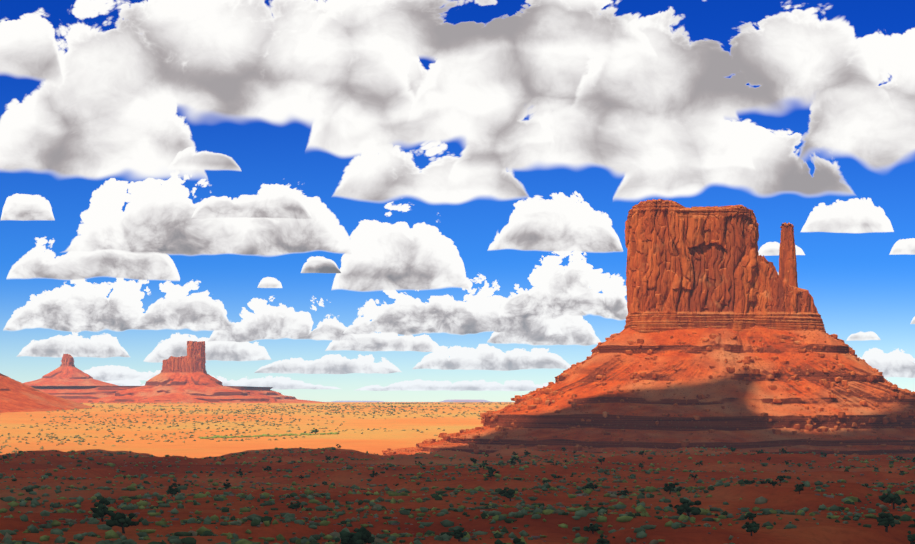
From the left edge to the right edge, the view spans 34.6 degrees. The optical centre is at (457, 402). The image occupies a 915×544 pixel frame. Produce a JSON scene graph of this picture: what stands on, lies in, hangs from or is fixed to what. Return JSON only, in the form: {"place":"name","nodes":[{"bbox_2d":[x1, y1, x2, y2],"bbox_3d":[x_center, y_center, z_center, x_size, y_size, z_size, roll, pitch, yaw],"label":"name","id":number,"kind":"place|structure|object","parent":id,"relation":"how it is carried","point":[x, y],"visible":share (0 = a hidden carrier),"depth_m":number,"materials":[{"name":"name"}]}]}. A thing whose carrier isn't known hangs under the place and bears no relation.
{"place":"outdoors","nodes":[
{"label":"outdoors","id":0,"kind":"place"},
{"bbox_2d":[23,365,117,385],"bbox_3d":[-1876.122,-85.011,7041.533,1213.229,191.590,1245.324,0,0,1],"label":"butte base","id":1,"kind":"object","parent":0,"point":[69,375],"visible":0.4,"depth_m":6918.27,"materials":[{"name":"red stone"}]},
{"bbox_2d":[61,354,73,365],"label":"butte","id":2,"kind":"object","parent":1,"relation":"on","point":[67,360],"depth_m":6997.91,"materials":[{"name":"red stone"}]},
{"bbox_2d":[0,402,914,543],"bbox_3d":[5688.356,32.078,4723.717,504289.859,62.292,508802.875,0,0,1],"label":"desert ground","id":3,"kind":"structure","parent":0,"point":[784,496],"depth_m":619.75,"materials":[{"name":"brown sand"}]},
{"bbox_2d":[0,373,93,412],"bbox_3d":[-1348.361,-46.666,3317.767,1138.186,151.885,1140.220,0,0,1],"label":"hill","id":4,"kind":"structure","parent":3,"relation":"on","point":[16,396],"depth_m":3235.64,"materials":[{"name":"red stone"}]},
{"bbox_2d":[31,386,327,402],"bbox_3d":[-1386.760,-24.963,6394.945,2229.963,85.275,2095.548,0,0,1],"label":"mesa platform","id":5,"kind":"structure","parent":3,"relation":"on","point":[79,394],"depth_m":5916.21,"materials":[{"name":"red stone"}]},
{"bbox_2d":[82,370,282,402],"bbox_3d":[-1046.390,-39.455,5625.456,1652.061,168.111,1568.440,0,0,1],"label":"butte base","id":6,"kind":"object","parent":5,"relation":"on","point":[163,386],"visible":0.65,"depth_m":5465.81,"materials":[{"name":"red stone"}]},
{"bbox_2d":[162,341,205,372],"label":"butte","id":7,"kind":"object","parent":6,"relation":"on","point":[193,360],"depth_m":5576.62,"materials":[{"name":"red stone"}]},
{"bbox_2d":[331,400,489,401],"bbox_3d":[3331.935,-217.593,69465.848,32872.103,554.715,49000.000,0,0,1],"label":"distant mesas","id":8,"kind":"structure","parent":3,"relation":"on","point":[440,401],"depth_m":59999.98,"materials":[{"name":"stone"}]},
{"bbox_2d":[0,402,914,543],"bbox_3d":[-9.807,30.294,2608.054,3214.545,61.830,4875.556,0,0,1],"label":"shrubs","id":9,"kind":"object","parent":3,"relation":"on","point":[361,535],"visible":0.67,"depth_m":407.15,"materials":[{"name":"green plant"}]},
{"bbox_2d":[383,325,914,459],"bbox_3d":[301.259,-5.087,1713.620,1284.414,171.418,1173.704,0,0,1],"label":"butte base","id":10,"kind":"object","parent":3,"relation":"on","point":[666,433],"visible":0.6,"depth_m":1569.36,"materials":[{"name":"red stone"}]},
{"bbox_2d":[382,331,914,457],"bbox_3d":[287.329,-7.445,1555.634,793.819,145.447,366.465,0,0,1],"label":"boulders","id":11,"kind":"object","parent":10,"relation":"on","point":[886,419],"visible":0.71,"depth_m":1589.05,"materials":[{"name":"red stone"}]},
{"bbox_2d":[0,0,914,401],"label":"sky","id":12,"kind":"structure","parent":0,"point":[343,200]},
{"bbox_2d":[624,199,825,332],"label":"butte","id":13,"kind":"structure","parent":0,"point":[699,267],"depth_m":1651.49,"materials":[{"name":"stone"}]}
]}

